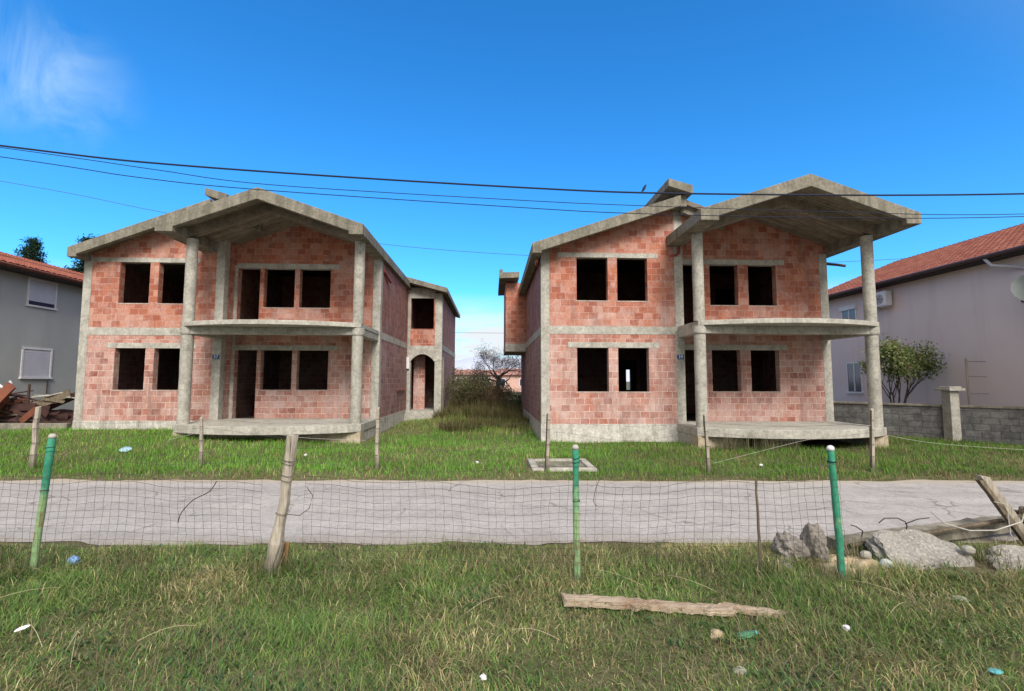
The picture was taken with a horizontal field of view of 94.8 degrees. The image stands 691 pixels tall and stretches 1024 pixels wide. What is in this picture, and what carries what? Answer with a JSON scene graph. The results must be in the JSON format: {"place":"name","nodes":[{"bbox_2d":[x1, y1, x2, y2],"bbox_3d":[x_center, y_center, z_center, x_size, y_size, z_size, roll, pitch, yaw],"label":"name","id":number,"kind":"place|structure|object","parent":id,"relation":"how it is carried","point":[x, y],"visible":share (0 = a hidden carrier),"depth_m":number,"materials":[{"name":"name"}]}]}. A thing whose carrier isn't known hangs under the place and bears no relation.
{"place":"outdoors","nodes":[
{"label":"outdoors","id":0,"kind":"place"},
{"bbox_2d":[170,425,365,440],"bbox_3d":[-5.198,1.851,9.921,4.330,0.336,0.028,0,-4,4],"label":"fence wire","id":1,"kind":"object","parent":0,"point":[265,429],"visible":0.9,"depth_m":9.94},
{"bbox_2d":[2,181,903,262],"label":"overhead wire","id":2,"kind":"object","parent":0,"point":[379,243],"visible":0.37,"depth_m":30.26,"materials":[{"name":"metal"}]},
{"bbox_2d":[0,479,1023,545],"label":"road","id":3,"kind":"structure","parent":0,"point":[867,506],"depth_m":6.85,"materials":[{"name":"concrete"}]},
{"bbox_2d":[0,382,1023,690],"bbox_3d":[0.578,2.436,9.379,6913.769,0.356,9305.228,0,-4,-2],"label":"ground","id":4,"kind":"structure","parent":0,"point":[546,672],"depth_m":3.72,"materials":[{"name":"plant"}]},
{"bbox_2d":[0,382,15,403],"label":"wooden beam","id":5,"kind":"structure","parent":4,"relation":"on","point":[7,389],"depth_m":15.38,"materials":[{"name":"wood"}]},
{"bbox_2d":[14,624,29,631],"bbox_3d":[-3.594,2.075,3.450,0.098,0.020,0.043,-17,13,-20],"label":"paper scrap","id":6,"kind":"object","parent":4,"relation":"on","point":[22,628],"visible":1,"depth_m":3.44,"materials":[{"name":"white paper"}]},
{"bbox_2d":[19,406,34,422],"bbox_3d":[-15.872,2.289,15.414,0.822,0.603,0.057,-1,-5,19],"label":"scrap board","id":7,"kind":"object","parent":4,"relation":"on","point":[26,416],"visible":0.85,"depth_m":15.40,"materials":[{"name":"wood"}]},
{"bbox_2d":[13,409,33,421],"bbox_3d":[-16.053,2.300,15.494,0.832,0.406,0.025,0,-4,4],"label":"scrap board","id":8,"kind":"object","parent":7,"relation":"on","point":[15,411],"visible":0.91,"depth_m":15.50,"materials":[{"name":"wood"}]},
{"bbox_2d":[13,236,49,263],"bbox_3d":[-32.354,-1.651,31.399,3.692,11.642,3.854,0,-4,-2],"label":"conifer tree","id":9,"kind":"object","parent":4,"relation":"on","point":[31,250],"visible":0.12,"depth_m":31.53,"materials":[{"name":"green plant"}]},
{"bbox_2d":[29,406,41,468],"bbox_3d":[-10.068,2.017,9.926,0.137,1.465,0.119,0,-4,-2],"label":"fence post","id":10,"kind":"object","parent":4,"relation":"on","point":[35,441],"visible":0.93,"depth_m":9.91,"materials":[{"name":"brown wood"}]},
{"bbox_2d":[0,423,71,429],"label":"kerb wall","id":11,"kind":"structure","parent":4,"relation":"on","point":[9,426],"depth_m":15.05,"materials":[{"name":"concrete"}]},
{"bbox_2d":[0,409,73,422],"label":"scrap heap","id":12,"kind":"object","parent":4,"relation":"on","point":[70,416],"visible":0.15,"depth_m":15.99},
{"bbox_2d":[0,396,9,409],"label":"scrap board","id":13,"kind":"object","parent":12,"relation":"on","point":[4,402],"visible":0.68,"depth_m":15.63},
{"bbox_2d":[0,411,20,414],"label":"scrap board","id":14,"kind":"object","parent":12,"relation":"on","point":[10,412],"visible":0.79,"depth_m":15.79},
{"bbox_2d":[0,411,27,416],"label":"scrap board","id":15,"kind":"object","parent":12,"relation":"on","point":[5,415],"visible":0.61,"depth_m":15.81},
{"bbox_2d":[6,398,26,403],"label":"scrap board","id":16,"kind":"object","parent":12,"relation":"on","point":[16,401],"visible":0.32,"depth_m":16.13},
{"bbox_2d":[1,403,36,411],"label":"scrap board","id":17,"kind":"object","parent":12,"relation":"on","point":[24,407],"visible":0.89,"depth_m":15.68,"materials":[{"name":"wood"}]},
{"bbox_2d":[27,384,30,402],"bbox_3d":[-16.159,1.667,15.726,0.062,0.750,0.070,0,-4,-2],"label":"metal bar","id":18,"kind":"object","parent":17,"relation":"on","point":[28,393],"visible":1,"depth_m":15.72,"materials":[{"name":"metal"}]},
{"bbox_2d":[18,413,49,421],"bbox_3d":[-15.990,2.421,15.737,0.920,0.376,0.026,1,-4,-10],"label":"scrap board","id":19,"kind":"object","parent":12,"relation":"on","point":[43,419],"visible":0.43,"depth_m":15.77,"materials":[{"name":"wood"}]},
{"bbox_2d":[31,401,48,416],"bbox_3d":[-15.831,2.129,15.748,0.985,0.546,0.047,-1,-4,16],"label":"scrap board","id":20,"kind":"object","parent":12,"relation":"on","point":[44,412],"visible":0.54,"depth_m":15.66,"materials":[{"name":"wood"}]},
{"bbox_2d":[31,389,70,405],"bbox_3d":[-15.583,1.832,15.867,1.276,0.723,0.024,1,-4,-5],"label":"scrap board","id":21,"kind":"object","parent":12,"relation":"on","point":[64,394],"visible":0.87,"depth_m":15.88,"materials":[{"name":"brown wood"}]},
{"bbox_2d":[41,397,64,402],"bbox_3d":[-15.429,1.845,15.821,0.731,0.204,0.022,1,-4,-8],"label":"scrap board","id":22,"kind":"object","parent":21,"relation":"on","point":[52,400],"visible":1,"depth_m":15.81,"materials":[{"name":"brown wood"}]},
{"bbox_2d":[31,392,62,397],"bbox_3d":[-15.581,1.651,15.820,0.920,0.211,0.044,1,-4,-15],"label":"metal bar","id":23,"kind":"object","parent":22,"relation":"on","point":[46,395],"visible":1,"depth_m":15.79,"materials":[{"name":"metal"}]},
{"bbox_2d":[41,411,60,415],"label":"scrap board","id":24,"kind":"object","parent":12,"relation":"on","point":[54,413],"visible":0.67,"depth_m":15.82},
{"bbox_2d":[50,413,68,419],"bbox_3d":[-15.642,2.489,16.110,0.887,0.386,0.020,0,-4,-3],"label":"scrap board","id":25,"kind":"object","parent":12,"relation":"on","point":[64,416],"visible":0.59,"depth_m":16.11,"materials":[{"name":"wood"}]},
{"bbox_2d":[48,392,74,410],"bbox_3d":[-15.626,1.979,16.135,1.372,0.792,0.022,0,-4,-3],"label":"scrap board","id":26,"kind":"object","parent":12,"relation":"on","point":[66,400],"visible":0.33,"depth_m":16.14,"materials":[{"name":"wood"}]},
{"bbox_2d":[0,251,83,409],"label":"grey house","id":27,"kind":"structure","parent":4,"relation":"on","point":[40,309],"depth_m":18.75,"materials":[{"name":"paint"}]},
{"bbox_2d":[19,347,52,378],"bbox_3d":[-18.823,0.705,18.633,0.120,1.230,1.320,0,-4,-2],"label":"window","id":28,"kind":"structure","parent":27,"relation":"in","point":[31,360],"depth_m":18.60,"materials":[{"name":"white plastic"}]},
{"bbox_2d":[25,277,57,310],"bbox_3d":[-18.816,-2.057,18.850,0.120,1.130,1.300,0,-4,-2],"label":"window","id":29,"kind":"structure","parent":27,"relation":"in","point":[39,294],"depth_m":18.81,"materials":[{"name":"white plastic"}]},
{"bbox_2d":[29,433,56,574],"bbox_3d":[-4.609,1.615,4.615,0.153,1.489,0.075,0,-4,-2],"label":"fence post","id":30,"kind":"object","parent":4,"relation":"on","point":[48,461],"visible":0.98,"depth_m":4.61,"materials":[{"name":"metal"}]},
{"bbox_2d":[0,466,262,569],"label":"wire netting","id":31,"kind":"object","parent":30,"relation":"attached to","point":[202,514],"visible":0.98,"depth_m":4.54,"materials":[{"name":"metal"}]},
{"bbox_2d":[177,481,216,522],"bbox_3d":[-3.050,1.517,4.559,0.368,0.403,0.013,0,-4,1],"label":"dry twig","id":32,"kind":"object","parent":31,"relation":"attached to","point":[194,499],"visible":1,"depth_m":4.56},
{"bbox_2d":[67,555,80,565],"bbox_3d":[-4.346,2.130,4.671,0.097,0.104,0.082,0,-4,-2],"label":"plastic bag","id":33,"kind":"object","parent":4,"relation":"on","point":[74,558],"visible":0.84,"depth_m":4.66,"materials":[{"name":"plastic"}]},
{"bbox_2d":[64,233,98,272],"bbox_3d":[-27.060,-1.595,30.078,3.891,11.360,3.774,0,-4,-2],"label":"conifer tree","id":34,"kind":"object","parent":4,"relation":"on","point":[77,267],"visible":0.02,"depth_m":29.83,"materials":[{"name":"green plant"}]},
{"bbox_2d":[119,447,131,451],"bbox_3d":[-9.638,2.588,11.728,0.272,0.070,0.202,1,24,-14],"label":"plastic scrap","id":35,"kind":"object","parent":4,"relation":"on","point":[128,448],"visible":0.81,"depth_m":11.70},
{"bbox_2d":[199,417,203,465],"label":"fence post","id":36,"kind":"object","parent":4,"relation":"on","point":[201,426],"visible":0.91,"depth_m":10.31,"materials":[{"name":"brown wood"}]},
{"bbox_2d":[67,187,459,443],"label":"unfinished brick house","id":37,"kind":"structure","parent":4,"relation":"on","point":[263,309],"depth_m":15.82,"materials":[{"name":"brick"}]},
{"bbox_2d":[281,542,289,568],"bbox_3d":[-2.242,2.148,4.640,0.052,0.400,0.040,4,-5,-14],"label":"stake","id":38,"kind":"object","parent":4,"relation":"on","point":[286,544],"visible":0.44,"depth_m":4.63,"materials":[{"name":"orange wood"}]},
{"bbox_2d":[264,435,312,578],"bbox_3d":[-2.157,1.631,4.559,0.442,1.519,0.150,0,-4,-2],"label":"fence post","id":39,"kind":"object","parent":4,"relation":"on","point":[276,542],"visible":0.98,"depth_m":4.53,"materials":[{"name":"brown wood"}]},
{"bbox_2d":[56,455,830,476],"bbox_3d":[-1.857,1.157,4.525,9.917,0.164,0.108,0,-4,1],"label":"fence wire","id":40,"kind":"object","parent":39,"relation":"attached to","point":[416,471],"visible":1,"depth_m":4.50,"materials":[{"name":"metal"}]},
{"bbox_2d":[374,407,379,469],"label":"fence post","id":41,"kind":"object","parent":4,"relation":"on","point":[376,455],"visible":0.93,"depth_m":9.80,"materials":[{"name":"brown wood"}]},
{"bbox_2d":[429,367,496,402],"bbox_3d":[-2.373,2.363,24.236,3.531,2.533,2.970,0,-4,-2],"label":"bush","id":42,"kind":"object","parent":4,"relation":"on","point":[462,383],"visible":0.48,"depth_m":24.25,"materials":[{"name":"green plant"}]},
{"bbox_2d":[443,378,485,406],"bbox_3d":[-2.135,2.430,22.674,2.065,1.963,2.645,-4,-6,42],"label":"bush","id":43,"kind":"object","parent":4,"relation":"on","point":[463,393],"visible":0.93,"depth_m":22.49,"materials":[{"name":"green plant"}]},
{"bbox_2d":[451,365,479,390],"bbox_3d":[-3.368,2.519,28.198,3.933,2.807,2.950,-3,-5,36],"label":"bush","id":44,"kind":"object","parent":4,"relation":"on","point":[455,373],"visible":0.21,"depth_m":27.99,"materials":[{"name":"green plant"}]},
{"bbox_2d":[455,369,483,386],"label":"distant house","id":45,"kind":"structure","parent":4,"relation":"on","point":[465,372],"depth_m":88.86,"materials":[{"name":"orange tile"}]},
{"bbox_2d":[427,393,529,432],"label":"tall weeds","id":46,"kind":"object","parent":4,"relation":"on","point":[479,411],"visible":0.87,"depth_m":19.07,"materials":[{"name":"green plant"}]},
{"bbox_2d":[454,368,509,397],"bbox_3d":[-1.731,2.498,26.355,3.075,2.583,2.878,-2,-5,31],"label":"bush","id":47,"kind":"object","parent":4,"relation":"on","point":[483,378],"visible":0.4,"depth_m":25.91,"materials":[{"name":"green plant"}]},
{"bbox_2d":[479,673,486,679],"bbox_3d":[-0.176,2.043,2.901,0.046,0.030,0.038,-4,-6,44],"label":"paper scrap","id":48,"kind":"object","parent":4,"relation":"on","point":[483,676],"visible":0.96,"depth_m":2.89,"materials":[{"name":"white paper"}]},
{"bbox_2d":[467,379,511,404],"bbox_3d":[-1.245,2.551,23.093,2.383,1.793,2.623,-2,-5,28],"label":"bush","id":49,"kind":"object","parent":4,"relation":"on","point":[494,391],"visible":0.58,"depth_m":23.18,"materials":[{"name":"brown plant"}]},
{"bbox_2d":[464,341,520,399],"bbox_3d":[-0.778,2.084,31.011,4.809,5.004,4.709,0,-4,-2],"label":"bare tree","id":50,"kind":"object","parent":4,"relation":"on","point":[497,361],"visible":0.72,"depth_m":30.68,"materials":[{"name":"brown plant"}]},
{"bbox_2d":[490,368,520,391],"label":"distant house","id":51,"kind":"structure","parent":4,"relation":"on","point":[514,383],"depth_m":79.84,"materials":[{"name":"pink paint"}]},
{"bbox_2d":[493,381,520,399],"bbox_3d":[-0.294,2.990,27.968,2.483,2.056,2.769,0,-4,-2],"label":"bush","id":52,"kind":"object","parent":4,"relation":"on","point":[509,394],"visible":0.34,"depth_m":27.64,"materials":[{"name":"green plant"}]},
{"bbox_2d":[498,393,520,409],"bbox_3d":[0.426,3.181,25.328,1.800,1.283,2.006,3,-5,-32],"label":"bush","id":53,"kind":"object","parent":4,"relation":"on","point":[519,402],"visible":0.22,"depth_m":25.47,"materials":[{"name":"green plant"}]},
{"bbox_2d":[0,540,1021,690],"bbox_3d":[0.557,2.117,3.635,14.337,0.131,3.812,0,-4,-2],"label":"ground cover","id":54,"kind":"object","parent":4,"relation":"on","point":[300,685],"visible":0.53,"depth_m":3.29,"materials":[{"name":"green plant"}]},
{"bbox_2d":[0,410,1023,480],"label":"grass","id":55,"kind":"structure","parent":4,"relation":"on","point":[960,462],"depth_m":11.29,"materials":[{"name":"plant"}]},
{"bbox_2d":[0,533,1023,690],"bbox_3d":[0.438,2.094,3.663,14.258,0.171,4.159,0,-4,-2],"label":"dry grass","id":56,"kind":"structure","parent":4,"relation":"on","point":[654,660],"depth_m":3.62,"materials":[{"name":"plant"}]},
{"bbox_2d":[0,531,1023,590],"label":"long grass","id":57,"kind":"structure","parent":4,"relation":"on","point":[310,559],"depth_m":4.55,"materials":[{"name":"plant"}]},
{"bbox_2d":[545,412,550,470],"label":"fence post","id":58,"kind":"object","parent":4,"relation":"on","point":[547,443],"visible":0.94,"depth_m":9.70,"materials":[{"name":"brown wood"}]},
{"bbox_2d":[298,428,801,452],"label":"tall weeds","id":59,"kind":"object","parent":4,"relation":"on","point":[735,446],"visible":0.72,"depth_m":12.54,"materials":[{"name":"green plant"}]},
{"bbox_2d":[527,458,596,471],"bbox_3d":[1.061,2.735,10.331,1.350,0.300,1.300,0,-4,-2],"label":"drain frame","id":60,"kind":"object","parent":4,"relation":"on","point":[541,465],"visible":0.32,"depth_m":10.30,"materials":[{"name":"concrete"}]},
{"bbox_2d":[572,444,580,583],"bbox_3d":[0.605,1.650,4.430,0.077,1.418,0.075,0,-4,-2],"label":"fence post","id":61,"kind":"object","parent":4,"relation":"on","point":[575,462],"visible":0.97,"depth_m":4.41,"materials":[{"name":"metal"}]},
{"bbox_2d":[302,471,847,577],"bbox_3d":[0.570,1.661,4.421,5.140,0.967,0.111,0,-4,1],"label":"wire netting","id":62,"kind":"object","parent":61,"relation":"attached to","point":[585,527],"visible":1,"depth_m":4.41,"materials":[{"name":"metal"}]},
{"bbox_2d":[561,592,788,618],"bbox_3d":[1.319,2.131,3.854,1.820,0.079,0.194,0,-4,5],"label":"wooden plank","id":63,"kind":"object","parent":4,"relation":"on","point":[636,604],"visible":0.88,"depth_m":3.83,"materials":[{"name":"wood"}]},
{"bbox_2d":[703,414,710,472],"bbox_3d":[4.036,2.104,9.760,0.132,1.364,0.103,0,-4,-2],"label":"fence post","id":64,"kind":"object","parent":4,"relation":"on","point":[708,468],"visible":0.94,"depth_m":9.74,"materials":[{"name":"brown wood"}]},
{"bbox_2d":[21,454,867,462],"bbox_3d":[-3.988,2.338,9.966,22.960,0.155,0.479,0,-4,1],"label":"fence wire","id":65,"kind":"object","parent":64,"relation":"attached to","point":[443,461],"visible":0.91,"depth_m":9.70,"materials":[{"name":"metal"}]},
{"bbox_2d":[26,441,866,451],"bbox_3d":[-3.987,2.094,9.985,22.960,0.205,0.479,0,-4,1],"label":"fence wire","id":66,"kind":"object","parent":64,"relation":"attached to","point":[423,448],"visible":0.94,"depth_m":9.75,"materials":[{"name":"metal"}]},
{"bbox_2d":[498,174,921,448],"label":"unfinished brick house","id":67,"kind":"structure","parent":4,"relation":"on","point":[724,323],"depth_m":14.86,"materials":[{"name":"brick"}]},
{"bbox_2d":[710,629,724,638],"bbox_3d":[1.517,2.150,3.489,0.109,0.096,0.109,0,-4,6],"label":"stone","id":68,"kind":"object","parent":4,"relation":"on","point":[717,633],"visible":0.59,"depth_m":3.46,"materials":[{"name":"stone"}]},
{"bbox_2d":[732,666,746,674],"bbox_3d":[1.483,2.131,3.056,0.111,0.072,0.096,0,-4,-2],"label":"stone","id":69,"kind":"object","parent":4,"relation":"on","point":[737,670],"visible":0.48,"depth_m":3.04,"materials":[{"name":"stone"}]},
{"bbox_2d":[738,630,757,639],"bbox_3d":[1.714,2.100,3.418,0.151,0.052,0.051,1,-4,-15],"label":"bottle","id":70,"kind":"object","parent":4,"relation":"on","point":[747,634],"visible":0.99,"depth_m":3.40,"materials":[{"name":"green"}]},
{"bbox_2d":[755,480,761,574],"bbox_3d":[2.394,1.836,4.564,0.044,1.036,0.031,0,-4,-2],"label":"fence post","id":71,"kind":"object","parent":4,"relation":"on","point":[758,533],"visible":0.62,"depth_m":4.56,"materials":[{"name":"brown wood"}]},
{"bbox_2d":[773,560,792,569],"bbox_3d":[2.729,2.226,4.721,0.182,0.103,0.161,-1,-4,16],"label":"rubble","id":72,"kind":"object","parent":4,"relation":"on","point":[784,562],"visible":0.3,"depth_m":4.70,"materials":[{"name":"stone"}]},
{"bbox_2d":[772,531,809,563],"bbox_3d":[2.951,2.176,4.965,0.346,0.390,0.310,0,-4,4],"label":"concrete chunk","id":73,"kind":"object","parent":4,"relation":"on","point":[796,546],"visible":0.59,"depth_m":4.88,"materials":[{"name":"concrete"}]},
{"bbox_2d":[826,445,845,579],"bbox_3d":[3.099,1.666,4.489,0.124,1.409,0.081,0,-4,-2],"label":"fence post","id":74,"kind":"object","parent":4,"relation":"on","point":[830,449],"visible":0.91,"depth_m":4.47,"materials":[{"name":"metal"}]},
{"bbox_2d":[842,625,849,630],"bbox_3d":[2.505,2.115,3.523,0.059,0.041,0.042,0,-4,-2],"label":"plastic scrap","id":75,"kind":"object","parent":4,"relation":"on","point":[845,627],"visible":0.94,"depth_m":3.52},
{"bbox_2d":[813,554,879,579],"bbox_3d":[3.428,2.305,4.747,0.896,0.338,0.594,0,-4,-2],"label":"dirt mound","id":76,"kind":"object","parent":4,"relation":"on","point":[868,561],"visible":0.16,"depth_m":4.67,"materials":[{"name":"beige soil"}]},
{"bbox_2d":[800,523,829,561],"bbox_3d":[3.159,2.118,4.894,0.246,0.546,0.270,-7,0,-31],"label":"concrete chunk","id":77,"kind":"object","parent":76,"relation":"on","point":[814,549],"visible":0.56,"depth_m":4.83,"materials":[{"name":"concrete"}]},
{"bbox_2d":[860,550,871,558],"bbox_3d":[3.622,2.147,4.816,0.113,0.086,0.090,0,-4,-2],"label":"stone","id":78,"kind":"object","parent":76,"relation":"on","point":[868,553],"visible":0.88,"depth_m":4.79,"materials":[{"name":"stone"}]},
{"bbox_2d":[879,559,892,568],"bbox_3d":[3.691,2.163,4.636,0.125,0.114,0.100,0,-4,-2],"label":"stone","id":79,"kind":"object","parent":76,"relation":"on","point":[882,561],"visible":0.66,"depth_m":4.61,"materials":[{"name":"stone"}]},
{"bbox_2d":[869,408,874,470],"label":"fence post","id":80,"kind":"object","parent":4,"relation":"on","point":[872,445],"visible":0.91,"depth_m":9.80,"materials":[{"name":"brown wood"}]},
{"bbox_2d":[11,420,863,426],"bbox_3d":[-3.986,1.601,10.022,22.960,0.155,0.479,0,-4,1],"label":"fence wire","id":81,"kind":"object","parent":80,"relation":"attached to","point":[474,425],"visible":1,"depth_m":9.77,"materials":[{"name":"metal"}]},
{"bbox_2d":[13,428,870,440],"bbox_3d":[-3.986,1.840,10.004,22.960,0.255,0.479,0,-4,1],"label":"fence wire","id":82,"kind":"object","parent":80,"relation":"attached to","point":[451,439],"visible":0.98,"depth_m":9.75,"materials":[{"name":"metal"}]},
{"bbox_2d":[716,425,869,462],"bbox_3d":[5.820,2.041,9.741,3.303,0.786,0.012,0,-4,-1],"label":"fence wire","id":83,"kind":"object","parent":80,"relation":"attached to","point":[791,443],"visible":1,"depth_m":9.73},
{"bbox_2d":[874,432,1021,449],"bbox_3d":[10.563,2.120,10.160,6.125,0.556,0.425,1,-4,-11],"label":"fence wire","id":84,"kind":"object","parent":80,"relation":"attached to","point":[948,444],"visible":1,"depth_m":9.89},
{"bbox_2d":[855,333,949,402],"bbox_3d":[14.607,1.432,17.840,2.912,3.712,2.504,2,-5,-24],"label":"tree","id":85,"kind":"object","parent":4,"relation":"on","point":[898,361],"visible":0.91,"depth_m":17.38,"materials":[{"name":"green plant"}]},
{"bbox_2d":[864,529,974,570],"bbox_3d":[4.261,2.236,4.843,0.917,0.219,0.650,3,30,-1],"label":"concrete slab","id":86,"kind":"object","parent":4,"relation":"on","point":[907,545],"depth_m":4.89,"materials":[{"name":"concrete"}]},
{"bbox_2d":[961,545,975,554],"bbox_3d":[4.665,2.089,4.805,0.115,0.092,0.101,0,-4,-2],"label":"stone","id":87,"kind":"object","parent":86,"relation":"on","point":[968,549],"visible":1,"depth_m":4.78,"materials":[{"name":"stone"}]},
{"bbox_2d":[826,516,1012,554],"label":"fallen beam","id":88,"kind":"structure","parent":4,"relation":"on","point":[948,536],"depth_m":5.51,"materials":[{"name":"concrete"}]},
{"bbox_2d":[848,518,1020,547],"bbox_3d":[4.961,2.112,5.364,2.634,0.222,0.090,1,-4,-12],"label":"wooden pole","id":89,"kind":"object","parent":88,"relation":"on","point":[969,525],"visible":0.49,"depth_m":5.38,"materials":[{"name":"brown wood"}]},
{"bbox_2d":[1014,506,1023,523],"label":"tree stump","id":90,"kind":"object","parent":88,"relation":"on","point":[1020,512],"visible":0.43,"depth_m":5.61,"materials":[{"name":"brown wood"}]},
{"bbox_2d":[828,223,1023,406],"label":"pink house","id":91,"kind":"structure","parent":4,"relation":"on","point":[958,302],"depth_m":17.56,"materials":[{"name":"paint"}]},
{"bbox_2d":[0,147,1012,214],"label":"overhead wire","id":92,"kind":"object","parent":91,"relation":"attached to","point":[513,199],"visible":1,"depth_m":9.35,"materials":[{"name":"metal"}]},
{"bbox_2d":[0,145,1023,195],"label":"overhead cable","id":93,"kind":"object","parent":91,"relation":"attached to","point":[510,186],"visible":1,"depth_m":9.26,"materials":[{"name":"rubber"}]},
{"bbox_2d":[0,156,1023,218],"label":"overhead wire","id":94,"kind":"object","parent":91,"relation":"attached to","point":[502,206],"visible":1,"depth_m":9.53,"materials":[{"name":"metal"}]},
{"bbox_2d":[839,304,856,319],"bbox_3d":[16.024,-1.184,22.375,0.150,1.400,1.000,0,-4,-2],"label":"window","id":95,"kind":"structure","parent":91,"relation":"in","point":[847,312],"depth_m":22.36,"materials":[{"name":"white plastic"}]},
{"bbox_2d":[846,362,863,393],"bbox_3d":[16.039,1.507,22.023,0.120,1.460,1.000,0,-4,-2],"label":"window","id":96,"kind":"structure","parent":91,"relation":"in","point":[854,385],"depth_m":22.01,"materials":[{"name":"glass"}]},
{"bbox_2d":[876,290,891,308],"bbox_3d":[15.932,-1.953,20.346,0.413,0.690,0.950,0,-4,-2],"label":"air conditioner","id":97,"kind":"object","parent":91,"relation":"attached to","point":[884,298],"visible":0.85,"depth_m":19.95,"materials":[{"name":"white plastic"}]},
{"bbox_2d":[1011,275,1023,301],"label":"satellite dish","id":98,"kind":"object","parent":91,"relation":"attached to","point":[1017,287],"visible":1,"depth_m":14.51,"materials":[{"name":"white metal"}]},
{"bbox_2d":[833,401,1023,444],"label":"block wall","id":99,"kind":"structure","parent":4,"relation":"on","point":[999,424],"depth_m":15.33,"materials":[{"name":"concrete"}]},
{"bbox_2d":[935,386,964,441],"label":"gate pillar","id":100,"kind":"structure","parent":4,"relation":"on","point":[951,412],"depth_m":14.94,"materials":[{"name":"concrete"}]},
{"bbox_2d":[949,595,971,601],"bbox_3d":[3.842,2.199,4.029,0.176,0.100,0.116,1,-4,-12],"label":"stone","id":101,"kind":"object","parent":4,"relation":"on","point":[956,596],"visible":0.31,"depth_m":4.01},
{"bbox_2d":[964,358,985,404],"bbox_3d":[17.206,1.794,16.059,3.207,2.721,0.084,0,-4,2],"label":"wire post","id":102,"kind":"object","parent":4,"relation":"on","point":[967,382],"visible":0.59,"depth_m":16.16,"materials":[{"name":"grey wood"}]},
{"bbox_2d":[931,475,1023,544],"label":"broken post","id":103,"kind":"object","parent":4,"relation":"on","point":[1004,508],"visible":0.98,"depth_m":5.36,"materials":[{"name":"brown wood"}]},
{"bbox_2d":[987,668,1003,674],"bbox_3d":[3.050,2.057,2.971,0.100,0.020,0.051,6,7,-2],"label":"plastic scrap","id":104,"kind":"object","parent":4,"relation":"on","point":[992,670],"visible":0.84,"depth_m":2.96,"materials":[{"name":"plastic"}]},
{"bbox_2d":[982,544,1023,572],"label":"concrete slab","id":105,"kind":"object","parent":4,"relation":"on","point":[1016,551],"depth_m":4.76,"materials":[{"name":"concrete"}]},
{"bbox_2d":[0,0,1023,360],"label":"sky","id":106,"kind":"structure","parent":0,"point":[711,96],"materials":[{"name":"blue"}]},
{"bbox_2d":[455,355,629,381],"bbox_3d":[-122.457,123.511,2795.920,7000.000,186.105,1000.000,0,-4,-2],"label":"hills","id":107,"kind":"structure","parent":0,"point":[466,363],"depth_m":2611.27,"materials":[{"name":"white"}]},
{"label":"scrap board","id":108,"kind":"object","parent":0,"visible":0},
{"bbox_2d":[9,395,40,401],"bbox_3d":[-16.542,1.777,15.813,1.435,0.287,0.055,0,-4,-4],"label":"metal bar","id":109,"kind":"object","parent":108,"relation":"on","point":[23,397],"visible":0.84,"depth_m":15.80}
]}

